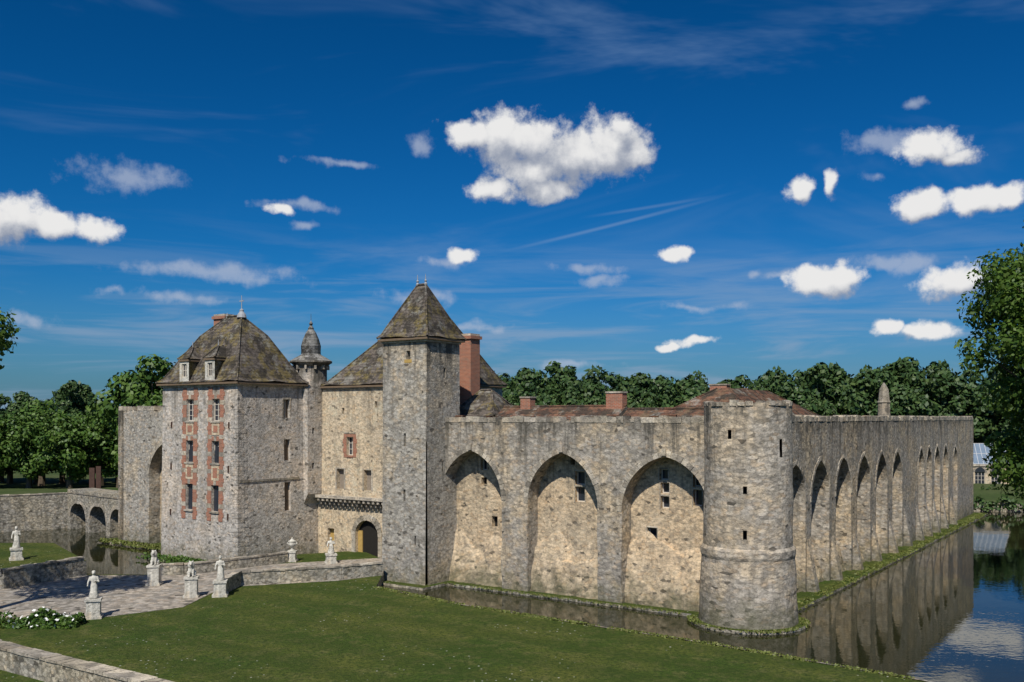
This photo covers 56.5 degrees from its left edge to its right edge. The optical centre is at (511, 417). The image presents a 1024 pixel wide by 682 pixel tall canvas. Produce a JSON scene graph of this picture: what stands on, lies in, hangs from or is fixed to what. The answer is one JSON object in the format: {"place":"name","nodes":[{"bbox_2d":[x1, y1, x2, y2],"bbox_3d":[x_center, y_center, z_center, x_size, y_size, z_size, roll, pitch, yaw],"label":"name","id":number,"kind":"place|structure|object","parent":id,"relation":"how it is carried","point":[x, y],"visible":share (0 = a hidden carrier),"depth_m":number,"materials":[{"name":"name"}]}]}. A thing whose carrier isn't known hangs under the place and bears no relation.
{"place":"outdoors","nodes":[
{"label":"outdoors","id":0,"kind":"place"},
{"bbox_2d":[0,543,86,588],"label":"garden terrace","id":1,"kind":"structure","parent":0,"point":[32,553],"depth_m":79.07,"materials":[{"name":"green plant"}]},
{"bbox_2d":[9,526,23,560],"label":"stone statue","id":2,"kind":"object","parent":1,"relation":"on","point":[16,549],"visible":1,"depth_m":80.35,"materials":[{"name":"white stone"}]},
{"bbox_2d":[0,556,84,575],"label":"terrace parapet wall","id":3,"kind":"structure","parent":1,"relation":"on","point":[50,563],"depth_m":76.17,"materials":[{"name":"stone"}]},
{"bbox_2d":[0,558,381,617],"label":"cobbled forecourt","id":4,"kind":"structure","parent":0,"point":[125,594],"depth_m":71.88,"materials":[{"name":"grey stone"}]},
{"bbox_2d":[84,570,103,619],"bbox_3d":[-27.600,11.658,62.900,1.090,3.184,1.090,0,0,-17],"label":"stone statue","id":5,"kind":"object","parent":4,"relation":"on","point":[93,600],"visible":1,"depth_m":62.59,"materials":[{"name":"white stone"}]},
{"bbox_2d":[145,550,162,585],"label":"stone lion","id":6,"kind":"object","parent":4,"relation":"on","point":[153,567],"visible":1,"depth_m":74.80},
{"bbox_2d":[183,561,199,597],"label":"stone lion","id":7,"kind":"object","parent":4,"relation":"on","point":[191,583],"visible":1,"depth_m":69.81},
{"bbox_2d":[160,551,287,574],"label":"causeway parapet wall","id":8,"kind":"structure","parent":4,"relation":"on","point":[181,568],"depth_m":82.72,"materials":[{"name":"stone"}]},
{"bbox_2d":[324,537,337,563],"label":"stone statue","id":9,"kind":"object","parent":4,"relation":"on","point":[330,555],"visible":1,"depth_m":86.09,"materials":[{"name":"white stone"}]},
{"bbox_2d":[0,551,926,681],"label":"lawn","id":10,"kind":"structure","parent":0,"point":[357,630],"depth_m":55.03,"materials":[{"name":"green plant"}]},
{"bbox_2d":[0,307,20,369],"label":"broadleaf tree","id":11,"kind":"object","parent":10,"relation":"on","point":[6,344],"visible":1,"depth_m":62.81,"materials":[{"name":"green plant"}]},
{"bbox_2d":[0,606,87,628],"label":"flowering hedge","id":12,"kind":"object","parent":10,"relation":"on","point":[53,617],"visible":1,"depth_m":60.11,"materials":[{"name":"green plant"}]},
{"bbox_2d":[0,639,172,681],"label":"rubble garden wall","id":13,"kind":"structure","parent":10,"relation":"on","point":[37,664],"depth_m":47.27,"materials":[{"name":"stone"}]},
{"bbox_2d":[212,555,228,597],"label":"stone statue","id":14,"kind":"object","parent":10,"relation":"on","point":[220,581],"visible":1,"depth_m":70.27,"materials":[{"name":"white stone"}]},
{"bbox_2d":[287,537,297,561],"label":"stone urn","id":15,"kind":"object","parent":10,"relation":"on","point":[292,553],"visible":1,"depth_m":87.27,"materials":[{"name":"white stone"}]},
{"bbox_2d":[225,561,383,591],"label":"causeway parapet wall","id":16,"kind":"structure","parent":10,"relation":"on","point":[237,578],"depth_m":76.68,"materials":[{"name":"stone"}]},
{"bbox_2d":[373,586,914,679],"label":"moat edge grass","id":17,"kind":"structure","parent":10,"relation":"on","point":[856,668],"depth_m":57.68,"materials":[{"name":"green plant"}]},
{"bbox_2d":[392,590,931,681],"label":"moat edge kerb","id":18,"kind":"structure","parent":10,"relation":"on","point":[720,645],"depth_m":55.03,"materials":[{"name":"stone"}]},
{"bbox_2d":[0,511,1023,681],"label":"moat water","id":19,"kind":"structure","parent":0,"point":[949,608],"depth_m":69.27,"materials":[{"name":"grey liquid"}]},
{"bbox_2d":[67,488,117,536],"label":"stone bridge","id":20,"kind":"structure","parent":19,"relation":"in","point":[91,510],"depth_m":116.43,"materials":[{"name":"grey stone"}]},
{"bbox_2d":[0,461,1023,511],"bbox_3d":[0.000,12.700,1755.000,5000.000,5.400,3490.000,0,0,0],"label":"ground","id":21,"kind":"structure","parent":0,"point":[18,485],"depth_m":149.99,"materials":[{"name":"plant"}]},
{"bbox_2d":[0,415,9,473],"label":"lime tree","id":22,"kind":"object","parent":21,"relation":"on","point":[3,429],"visible":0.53,"depth_m":139.13,"materials":[{"name":"green plant"}]},
{"bbox_2d":[0,461,16,483],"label":"lime tree","id":23,"kind":"object","parent":21,"relation":"on","point":[9,472],"visible":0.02,"depth_m":162.95,"materials":[{"name":"brown plant"}]},
{"bbox_2d":[15,458,38,483],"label":"lime tree","id":24,"kind":"object","parent":21,"relation":"on","point":[35,481],"depth_m":163.10,"materials":[{"name":"brown plant"}]},
{"bbox_2d":[0,412,61,487],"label":"lime tree","id":25,"kind":"object","parent":21,"relation":"on","point":[20,434],"visible":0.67,"depth_m":138.44,"materials":[{"name":"green plant"}]},
{"bbox_2d":[0,492,67,531],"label":"garden retaining wall","id":26,"kind":"structure","parent":21,"relation":"on","point":[38,511],"depth_m":118.59,"materials":[{"name":"stone"}]},
{"bbox_2d":[6,399,70,485],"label":"lime tree","id":27,"kind":"object","parent":21,"relation":"on","point":[41,407],"visible":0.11,"depth_m":150.54,"materials":[{"name":"green plant"}]},
{"bbox_2d":[48,470,65,483],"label":"lime tree","id":28,"kind":"object","parent":21,"relation":"on","point":[62,479],"depth_m":163.37,"materials":[{"name":"brown plant"}]},
{"bbox_2d":[30,413,105,488],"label":"lime tree","id":29,"kind":"object","parent":21,"relation":"on","point":[71,458],"visible":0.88,"depth_m":137.84,"materials":[{"name":"green plant"}]},
{"bbox_2d":[69,403,115,485],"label":"lime tree","id":30,"kind":"object","parent":21,"relation":"on","point":[85,416],"visible":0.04,"depth_m":151.47,"materials":[{"name":"green plant"}]},
{"bbox_2d":[89,466,100,488],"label":"steel sculpture","id":31,"kind":"object","parent":21,"relation":"on","point":[92,477],"visible":0.43,"depth_m":125.83,"materials":[{"name":"brown metal"}]},
{"bbox_2d":[75,413,117,487],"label":"lime tree","id":32,"kind":"object","parent":21,"relation":"on","point":[103,441],"visible":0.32,"depth_m":139.24,"materials":[{"name":"green plant"}]},
{"bbox_2d":[85,354,175,468],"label":"oak tree","id":33,"kind":"object","parent":21,"relation":"on","point":[129,391],"visible":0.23,"depth_m":134.93,"materials":[{"name":"green plant"}]},
{"bbox_2d":[142,367,171,401],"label":"oak tree","id":34,"kind":"object","parent":21,"relation":"on","point":[150,389],"depth_m":137.39,"materials":[{"name":"green plant"}]},
{"bbox_2d":[0,359,1023,464],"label":"distant woodland","id":35,"kind":"object","parent":21,"relation":"on","point":[822,389],"visible":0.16,"depth_m":194.60,"materials":[{"name":"green plant"}]},
{"bbox_2d":[514,392,555,405],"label":"oak tree","id":36,"kind":"object","parent":21,"relation":"on","point":[544,402],"depth_m":161.95,"materials":[{"name":"green plant"}]},
{"bbox_2d":[564,395,605,404],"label":"oak tree","id":37,"kind":"object","parent":21,"relation":"on","point":[595,400],"visible":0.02,"depth_m":149.84,"materials":[{"name":"green plant"}]},
{"bbox_2d":[644,376,703,407],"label":"oak tree","id":38,"kind":"object","parent":21,"relation":"on","point":[687,392],"visible":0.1,"depth_m":170.28,"materials":[{"name":"green plant"}]},
{"bbox_2d":[873,357,946,413],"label":"oak tree","id":39,"kind":"object","parent":21,"relation":"on","point":[904,370],"visible":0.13,"depth_m":199.67,"materials":[{"name":"green plant"}]},
{"bbox_2d":[954,220,1023,499],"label":"broadleaf tree","id":40,"kind":"object","parent":21,"relation":"on","point":[1003,296],"visible":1,"depth_m":71.81,"materials":[{"name":"green plant"}]},
{"bbox_2d":[973,443,1008,483],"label":"orangery","id":41,"kind":"structure","parent":21,"relation":"on","point":[980,471],"depth_m":165.80,"materials":[{"name":"beige stone"}]},
{"bbox_2d":[973,494,1023,511],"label":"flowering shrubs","id":42,"kind":"object","parent":21,"relation":"on","point":[1010,502],"visible":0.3,"depth_m":141.20,"materials":[{"name":"green plant"}]},
{"bbox_2d":[980,485,1020,490],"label":"hedge","id":43,"kind":"object","parent":21,"relation":"on","point":[983,488],"visible":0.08,"depth_m":154.45,"materials":[{"name":"green plant"}]},
{"bbox_2d":[0,0,1023,408],"label":"sky","id":44,"kind":"structure","parent":0,"point":[719,189],"materials":[{"name":"blue"}]},
{"bbox_2d":[97,512,987,634],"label":"castle bank","id":45,"kind":"structure","parent":0,"point":[801,595],"depth_m":77.33,"materials":[{"name":"green plant"}]},
{"bbox_2d":[97,537,160,549],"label":"bank grass","id":46,"kind":"structure","parent":45,"relation":"on","point":[136,544],"depth_m":103.21,"materials":[{"name":"green plant"}]},
{"bbox_2d":[136,551,206,562],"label":"water plants","id":47,"kind":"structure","parent":45,"relation":"on","point":[170,558],"depth_m":91.47,"materials":[{"name":"green plant"}]},
{"bbox_2d":[118,274,972,629],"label":"medieval castle","id":48,"kind":"structure","parent":45,"relation":"on","point":[410,446],"depth_m":80.64,"materials":[{"name":"stone"}]},
{"bbox_2d":[444,582,681,613],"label":"bank grass front","id":49,"kind":"structure","parent":45,"relation":"on","point":[567,598],"depth_m":73.25,"materials":[{"name":"green plant"}]},
{"bbox_2d":[686,615,810,633],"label":"water plants","id":50,"kind":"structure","parent":45,"relation":"on","point":[697,621],"depth_m":62.67,"materials":[{"name":"green plant"}]},
{"bbox_2d":[797,513,987,609],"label":"water plants","id":51,"kind":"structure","parent":45,"relation":"on","point":[907,552],"depth_m":92.08,"materials":[{"name":"green plant"}]}
]}

